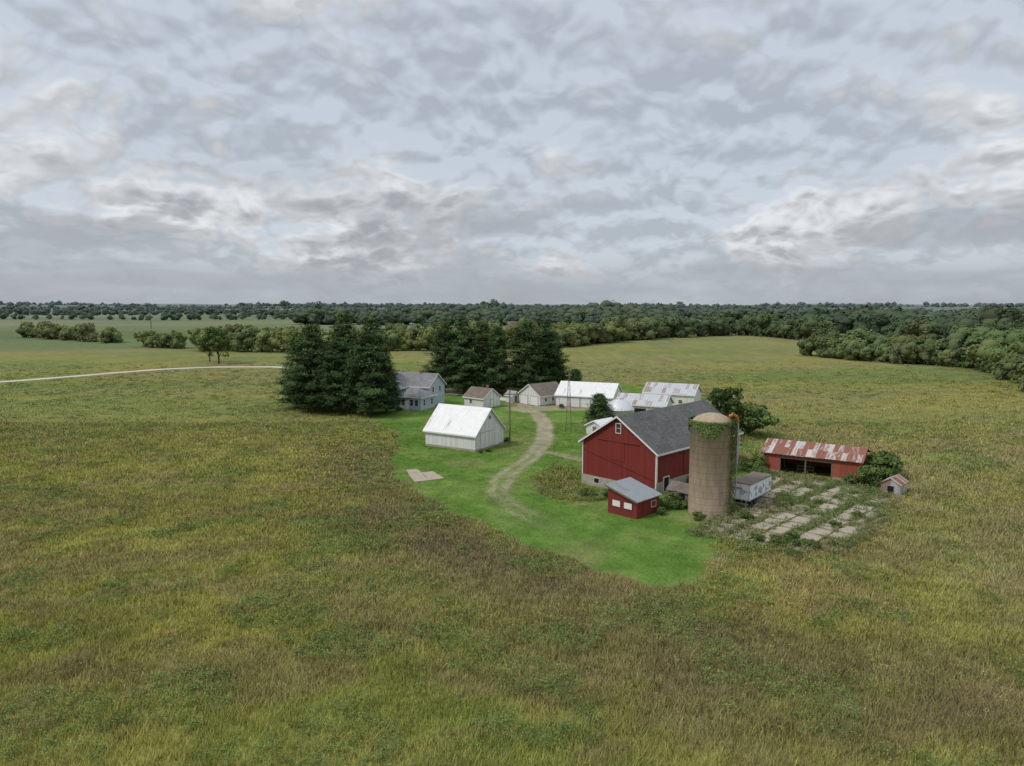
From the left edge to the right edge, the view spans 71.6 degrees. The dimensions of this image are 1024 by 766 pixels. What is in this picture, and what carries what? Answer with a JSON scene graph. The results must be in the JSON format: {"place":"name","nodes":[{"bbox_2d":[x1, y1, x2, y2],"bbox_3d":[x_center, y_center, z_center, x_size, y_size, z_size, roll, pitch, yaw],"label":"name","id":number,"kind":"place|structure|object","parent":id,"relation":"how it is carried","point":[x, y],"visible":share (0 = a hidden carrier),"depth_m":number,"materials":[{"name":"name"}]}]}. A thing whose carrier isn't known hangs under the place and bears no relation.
{"place":"outdoors","nodes":[
{"label":"outdoors","id":0,"kind":"place"},
{"bbox_2d":[0,366,505,400],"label":"gravel road","id":1,"kind":"structure","parent":0,"point":[461,394],"depth_m":259.68,"materials":[{"name":"beige gravel"}]},
{"bbox_2d":[0,304,1023,765],"bbox_3d":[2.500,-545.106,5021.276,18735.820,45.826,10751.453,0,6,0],"label":"ground","id":2,"kind":"structure","parent":0,"point":[696,350],"depth_m":97.93,"materials":[{"name":"green plant"}]},
{"bbox_2d":[194,337,218,361],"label":"deciduous tree","id":3,"kind":"object","parent":2,"relation":"on","point":[204,349],"visible":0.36,"depth_m":311.13,"materials":[{"name":"green plant"}]},
{"bbox_2d":[200,326,238,363],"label":"deciduous tree","id":4,"kind":"object","parent":2,"relation":"on","point":[214,337],"visible":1,"depth_m":298.58,"materials":[{"name":"green plant"}]},
{"bbox_2d":[267,333,320,407],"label":"pine tree","id":5,"kind":"object","parent":2,"relation":"on","point":[290,349],"visible":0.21,"depth_m":170.95,"materials":[{"name":"green plant"}]},
{"bbox_2d":[281,322,338,411],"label":"pine tree","id":6,"kind":"object","parent":2,"relation":"on","point":[313,359],"visible":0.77,"depth_m":163.31,"materials":[{"name":"green plant"}]},
{"bbox_2d":[305,336,356,413],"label":"pine tree","id":7,"kind":"object","parent":2,"relation":"on","point":[335,374],"visible":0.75,"depth_m":161.48,"materials":[{"name":"green plant"}]},
{"bbox_2d":[310,312,378,391],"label":"pine tree","id":8,"kind":"object","parent":2,"relation":"on","point":[342,319],"visible":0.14,"depth_m":170.66,"materials":[{"name":"green plant"}]},
{"bbox_2d":[330,316,402,414],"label":"pine tree","id":9,"kind":"object","parent":2,"relation":"on","point":[366,380],"visible":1,"depth_m":158.70,"materials":[{"name":"green plant"}]},
{"bbox_2d":[371,351,406,412],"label":"pine tree","id":10,"kind":"object","parent":2,"relation":"on","point":[394,402],"visible":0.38,"depth_m":163.89,"materials":[{"name":"green plant"}]},
{"bbox_2d":[394,369,446,409],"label":"farmhouse","id":11,"kind":"object","parent":2,"relation":"on","point":[424,390],"visible":0.61,"depth_m":176.40,"materials":[{"name":"blue"}]},
{"bbox_2d":[406,469,443,481],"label":"concrete pad","id":12,"kind":"object","parent":2,"relation":"on","point":[416,475],"visible":1,"depth_m":104.15,"materials":[{"name":"beige concrete"}]},
{"bbox_2d":[421,320,459,391],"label":"pine tree","id":13,"kind":"object","parent":2,"relation":"on","point":[442,345],"visible":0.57,"depth_m":201.47,"materials":[{"name":"green plant"}]},
{"bbox_2d":[436,316,485,393],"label":"pine tree","id":14,"kind":"object","parent":2,"relation":"on","point":[466,374],"visible":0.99,"depth_m":197.66,"materials":[{"name":"green plant"}]},
{"bbox_2d":[423,403,505,451],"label":"white barn","id":15,"kind":"structure","parent":2,"relation":"on","point":[466,428],"depth_m":125.15,"materials":[{"name":"wood"}]},
{"bbox_2d":[481,431,488,447],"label":"sliding door","id":16,"kind":"structure","parent":15,"relation":"in","point":[484,436],"depth_m":123.85,"materials":[{"name":"white wood"}]},
{"bbox_2d":[496,432,498,443],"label":"walk door","id":17,"kind":"structure","parent":15,"relation":"in","point":[497,434],"depth_m":127.28,"materials":[{"name":"white wood"}]},
{"bbox_2d":[462,385,501,407],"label":"garden shed","id":18,"kind":"structure","parent":2,"relation":"on","point":[486,397],"depth_m":174.50,"materials":[{"name":"white wood"}]},
{"bbox_2d":[471,321,494,386],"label":"pine tree","id":19,"kind":"object","parent":2,"relation":"on","point":[481,326],"visible":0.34,"depth_m":204.46,"materials":[{"name":"green plant"}]},
{"bbox_2d":[476,326,516,392],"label":"pine tree","id":20,"kind":"object","parent":2,"relation":"on","point":[493,376],"visible":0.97,"depth_m":197.40,"materials":[{"name":"green plant"}]},
{"bbox_2d":[504,390,514,442],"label":"utility pole","id":21,"kind":"object","parent":2,"relation":"on","point":[510,398],"visible":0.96,"depth_m":128.39,"materials":[{"name":"brown wood"}]},
{"bbox_2d":[504,390,518,402],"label":"privy","id":22,"kind":"structure","parent":2,"relation":"on","point":[516,398],"depth_m":182.31,"materials":[{"name":"white wood"}]},
{"bbox_2d":[0,359,1023,765],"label":"meadow grass","id":23,"kind":"structure","parent":2,"relation":"on","point":[886,611],"depth_m":57.71,"materials":[{"name":"green plant"}]},
{"bbox_2d":[0,299,1023,391],"bbox_3d":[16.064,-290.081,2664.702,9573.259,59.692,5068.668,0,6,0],"label":"tree line","id":24,"kind":"object","parent":2,"relation":"on","point":[988,337],"visible":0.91,"depth_m":498.53,"materials":[{"name":"green plant"}]},
{"bbox_2d":[498,320,557,389],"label":"pine tree","id":25,"kind":"object","parent":2,"relation":"on","point":[527,358],"visible":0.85,"depth_m":199.30,"materials":[{"name":"green plant"}]},
{"bbox_2d":[517,381,558,405],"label":"garage","id":26,"kind":"structure","parent":2,"relation":"on","point":[538,394],"depth_m":179.09,"materials":[{"name":"white wood"}]},
{"bbox_2d":[520,395,527,403],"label":"garage door","id":27,"kind":"structure","parent":26,"relation":"in","point":[523,398],"depth_m":180.57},
{"bbox_2d":[530,396,537,405],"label":"garage door","id":28,"kind":"structure","parent":26,"relation":"in","point":[533,400],"depth_m":177.88,"materials":[{"name":"white wood"}]},
{"bbox_2d":[523,320,571,383],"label":"pine tree","id":29,"kind":"object","parent":2,"relation":"on","point":[551,350],"visible":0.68,"depth_m":204.61,"materials":[{"name":"green plant"}]},
{"bbox_2d":[547,333,570,380],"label":"pine tree","id":30,"kind":"object","parent":2,"relation":"on","point":[560,357],"visible":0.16,"depth_m":212.81,"materials":[{"name":"green plant"}]},
{"bbox_2d":[378,422,747,590],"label":"lawn grass","id":31,"kind":"structure","parent":2,"relation":"on","point":[486,456],"depth_m":99.04,"materials":[{"name":"green plant"}]},
{"bbox_2d":[565,379,571,431],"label":"lattice tower","id":32,"kind":"structure","parent":2,"relation":"on","point":[570,408],"depth_m":140.06,"materials":[{"name":"grey metal"}]},
{"bbox_2d":[568,369,581,381],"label":"spruce tree","id":33,"kind":"object","parent":2,"relation":"on","point":[576,375],"visible":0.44,"depth_m":202.96,"materials":[{"name":"green plant"}]},
{"bbox_2d":[554,381,622,407],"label":"machine shed","id":34,"kind":"structure","parent":2,"relation":"on","point":[579,393],"depth_m":174.68,"materials":[{"name":"white metal"}]},
{"bbox_2d":[560,397,568,406],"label":"sliding door","id":35,"kind":"structure","parent":34,"relation":"in","point":[563,400],"depth_m":175.40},
{"bbox_2d":[571,398,579,406],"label":"sliding door","id":36,"kind":"structure","parent":34,"relation":"in","point":[574,401],"depth_m":174.29,"materials":[{"name":"white wood"}]},
{"bbox_2d":[581,398,589,407],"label":"sliding door","id":37,"kind":"structure","parent":34,"relation":"in","point":[583,400],"depth_m":173.21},
{"bbox_2d":[579,487,597,497],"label":"bush","id":38,"kind":"object","parent":2,"relation":"on","point":[584,492],"visible":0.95,"depth_m":93.98,"materials":[{"name":"green plant"}]},
{"bbox_2d":[582,393,613,423],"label":"spruce tree","id":39,"kind":"object","parent":2,"relation":"on","point":[598,408],"visible":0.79,"depth_m":144.48,"materials":[{"name":"green plant"}]},
{"bbox_2d":[584,417,611,433],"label":"poultry shed","id":40,"kind":"structure","parent":2,"relation":"on","point":[593,425],"depth_m":136.99,"materials":[{"name":"white wood"}]},
{"bbox_2d":[603,489,607,496],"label":"bush","id":41,"kind":"object","parent":2,"relation":"on","point":[605,493],"visible":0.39,"depth_m":93.14,"materials":[{"name":"green plant"}]},
{"bbox_2d":[607,397,633,417],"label":"grain bin","id":42,"kind":"object","parent":2,"relation":"on","point":[619,406],"visible":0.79,"depth_m":145.78,"materials":[{"name":"metal"}]},
{"bbox_2d":[605,477,662,518],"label":"red lean to shed","id":43,"kind":"object","parent":2,"relation":"on","point":[629,497],"visible":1,"depth_m":85.13,"materials":[{"name":"red wood"}]},
{"bbox_2d":[612,499,619,506],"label":"window","id":44,"kind":"structure","parent":43,"relation":"in","point":[614,502],"depth_m":85.20,"materials":[{"name":"white glass"}]},
{"bbox_2d":[624,502,631,509],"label":"window","id":45,"kind":"structure","parent":43,"relation":"in","point":[626,505],"depth_m":83.97,"materials":[{"name":"white glass"}]},
{"bbox_2d":[643,501,647,516],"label":"door","id":46,"kind":"structure","parent":43,"relation":"in","point":[645,504],"depth_m":84.34,"materials":[{"name":"red wood"}]},
{"bbox_2d":[617,392,673,411],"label":"metal shed","id":47,"kind":"structure","parent":2,"relation":"on","point":[639,402],"depth_m":155.87,"materials":[{"name":"silver metal"}]},
{"bbox_2d":[634,408,645,411],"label":"door","id":48,"kind":"structure","parent":47,"relation":"in","point":[635,409],"depth_m":155.51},
{"bbox_2d":[578,400,743,492],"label":"red barn","id":49,"kind":"structure","parent":2,"relation":"on","point":[650,448],"depth_m":98.44,"materials":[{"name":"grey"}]},
{"bbox_2d":[609,441,624,461],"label":"hay door","id":50,"kind":"structure","parent":49,"relation":"in","point":[616,449],"depth_m":98.16,"materials":[{"name":"red wood"}]},
{"bbox_2d":[616,424,620,432],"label":"window","id":51,"kind":"structure","parent":49,"relation":"in","point":[617,425],"depth_m":97.80,"materials":[{"name":"white glass"}]},
{"bbox_2d":[664,477,668,490],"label":"cellar door","id":52,"kind":"structure","parent":49,"relation":"in","point":[666,480],"depth_m":95.56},
{"bbox_2d":[683,448,689,474],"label":"sliding door","id":53,"kind":"structure","parent":49,"relation":"in","point":[686,455],"depth_m":98.82,"materials":[{"name":"red wood"}]},
{"bbox_2d":[656,506,666,514],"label":"bush","id":54,"kind":"object","parent":2,"relation":"on","point":[660,509],"visible":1,"depth_m":84.91,"materials":[{"name":"green plant"}]},
{"bbox_2d":[659,498,668,507],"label":"bush","id":55,"kind":"object","parent":2,"relation":"on","point":[662,503],"visible":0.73,"depth_m":87.57,"materials":[{"name":"green plant"}]},
{"bbox_2d":[642,382,702,405],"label":"metal roof shed","id":56,"kind":"structure","parent":2,"relation":"on","point":[679,393],"depth_m":176.24,"materials":[{"name":"silver metal"}]},
{"bbox_2d":[663,490,687,508],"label":"bush","id":57,"kind":"object","parent":2,"relation":"on","point":[673,499],"visible":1,"depth_m":87.74,"materials":[{"name":"green plant"}]},
{"bbox_2d":[668,490,687,500],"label":"walls","id":58,"kind":"structure","parent":2,"relation":"on","point":[686,496],"depth_m":88.83,"materials":[{"name":"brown wood"}]},
{"bbox_2d":[665,480,688,493],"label":"roof","id":59,"kind":"structure","parent":58,"relation":"on","point":[680,487],"depth_m":89.94,"materials":[{"name":"brown"}]},
{"bbox_2d":[679,493,684,503],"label":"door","id":60,"kind":"structure","parent":58,"relation":"attached to","point":[682,495],"depth_m":89.07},
{"bbox_2d":[692,511,706,520],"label":"bush","id":61,"kind":"object","parent":2,"relation":"on","point":[698,515],"visible":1,"depth_m":82.55,"materials":[{"name":"green plant"}]},
{"bbox_2d":[688,412,739,518],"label":"concrete silo","id":62,"kind":"object","parent":2,"relation":"on","point":[711,458],"visible":1,"depth_m":83.49,"materials":[{"name":"concrete"}]},
{"bbox_2d":[705,386,744,417],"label":"deciduous tree","id":63,"kind":"object","parent":2,"relation":"on","point":[726,400],"visible":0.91,"depth_m":133.57,"materials":[{"name":"green plant"}]},
{"bbox_2d":[738,509,755,519],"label":"bush","id":64,"kind":"object","parent":2,"relation":"on","point":[746,514],"visible":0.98,"depth_m":83.02,"materials":[{"name":"green plant"}]},
{"bbox_2d":[731,471,771,506],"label":"semi trailer","id":65,"kind":"object","parent":2,"relation":"on","point":[751,487],"visible":0.88,"depth_m":88.93,"materials":[{"name":"white metal"}]},
{"bbox_2d":[739,453,769,469],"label":"bush","id":66,"kind":"object","parent":2,"relation":"on","point":[758,458],"visible":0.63,"depth_m":106.95,"materials":[{"name":"green plant"}]},
{"bbox_2d":[746,462,764,472],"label":"bush","id":67,"kind":"object","parent":2,"relation":"on","point":[753,465],"visible":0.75,"depth_m":104.46,"materials":[{"name":"green plant"}]},
{"bbox_2d":[732,401,779,436],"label":"bush","id":68,"kind":"object","parent":2,"relation":"on","point":[751,418],"visible":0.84,"depth_m":132.42,"materials":[{"name":"green plant"}]},
{"bbox_2d":[751,533,765,541],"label":"bush","id":69,"kind":"object","parent":2,"relation":"on","point":[759,537],"visible":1,"depth_m":74.93,"materials":[{"name":"green plant"}]},
{"bbox_2d":[754,467,773,476],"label":"bush","id":70,"kind":"object","parent":2,"relation":"on","point":[763,470],"visible":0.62,"depth_m":102.69,"materials":[{"name":"green plant"}]},
{"bbox_2d":[767,534,783,545],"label":"bush","id":71,"kind":"object","parent":2,"relation":"on","point":[778,538],"visible":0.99,"depth_m":73.56,"materials":[{"name":"green plant"}]},
{"bbox_2d":[785,548,801,557],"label":"bush","id":72,"kind":"object","parent":2,"relation":"on","point":[793,551],"visible":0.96,"depth_m":70.62,"materials":[{"name":"green plant"}]},
{"bbox_2d":[781,529,806,546],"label":"bush","id":73,"kind":"object","parent":2,"relation":"on","point":[792,537],"visible":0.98,"depth_m":74.12,"materials":[{"name":"green plant"}]},
{"bbox_2d":[685,469,904,557],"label":"weeds","id":74,"kind":"object","parent":2,"relation":"on","point":[825,517],"visible":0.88,"depth_m":83.84,"materials":[{"name":"green plant"}]},
{"bbox_2d":[704,477,891,551],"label":"broken concrete slabs","id":75,"kind":"structure","parent":2,"relation":"on","point":[780,530],"depth_m":83.67,"materials":[{"name":"grey concrete"}]},
{"bbox_2d":[804,539,821,549],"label":"bush","id":76,"kind":"object","parent":2,"relation":"on","point":[812,542],"visible":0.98,"depth_m":72.84,"materials":[{"name":"green plant"}]},
{"bbox_2d":[760,438,870,482],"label":"open front shed","id":77,"kind":"structure","parent":2,"relation":"on","point":[840,461],"depth_m":104.80,"materials":[{"name":"red metal"}]},
{"bbox_2d":[826,538,838,547],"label":"bush","id":78,"kind":"object","parent":2,"relation":"on","point":[834,543],"visible":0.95,"depth_m":73.64,"materials":[{"name":"green plant"}]},
{"bbox_2d":[828,520,841,527],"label":"bush","id":79,"kind":"object","parent":2,"relation":"on","point":[834,523],"visible":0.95,"depth_m":80.02,"materials":[{"name":"green plant"}]},
{"bbox_2d":[841,473,863,482],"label":"bush","id":80,"kind":"object","parent":2,"relation":"on","point":[850,477],"visible":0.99,"depth_m":99.02,"materials":[{"name":"green plant"}]},
{"bbox_2d":[851,509,864,517],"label":"bush","id":81,"kind":"object","parent":2,"relation":"on","point":[859,514],"visible":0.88,"depth_m":83.95,"materials":[{"name":"green plant"}]},
{"bbox_2d":[855,465,886,485],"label":"bush","id":82,"kind":"object","parent":2,"relation":"on","point":[866,473],"visible":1,"depth_m":97.47,"materials":[{"name":"green plant"}]},
{"bbox_2d":[862,454,903,474],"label":"bush","id":83,"kind":"object","parent":2,"relation":"on","point":[893,464],"visible":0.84,"depth_m":101.37,"materials":[{"name":"green plant"}]},
{"bbox_2d":[867,450,900,464],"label":"bush","id":84,"kind":"object","parent":2,"relation":"on","point":[879,454],"visible":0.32,"depth_m":105.93,"materials":[{"name":"green plant"}]},
{"bbox_2d":[876,467,893,481],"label":"bush","id":85,"kind":"object","parent":2,"relation":"on","point":[889,473],"visible":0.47,"depth_m":98.77,"materials":[{"name":"green plant"}]},
{"bbox_2d":[880,474,908,496],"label":"metal calf hut","id":86,"kind":"object","parent":2,"relation":"on","point":[896,484],"visible":0.65,"depth_m":93.72,"materials":[{"name":"silver metal"}]},
{"bbox_2d":[887,486,893,494],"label":"doorway","id":87,"kind":"structure","parent":86,"relation":"in","point":[890,488],"depth_m":93.56,"materials":[{"name":"black"}]},
{"bbox_2d":[0,0,1023,305],"label":"sky","id":88,"kind":"structure","parent":0,"point":[531,152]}
]}

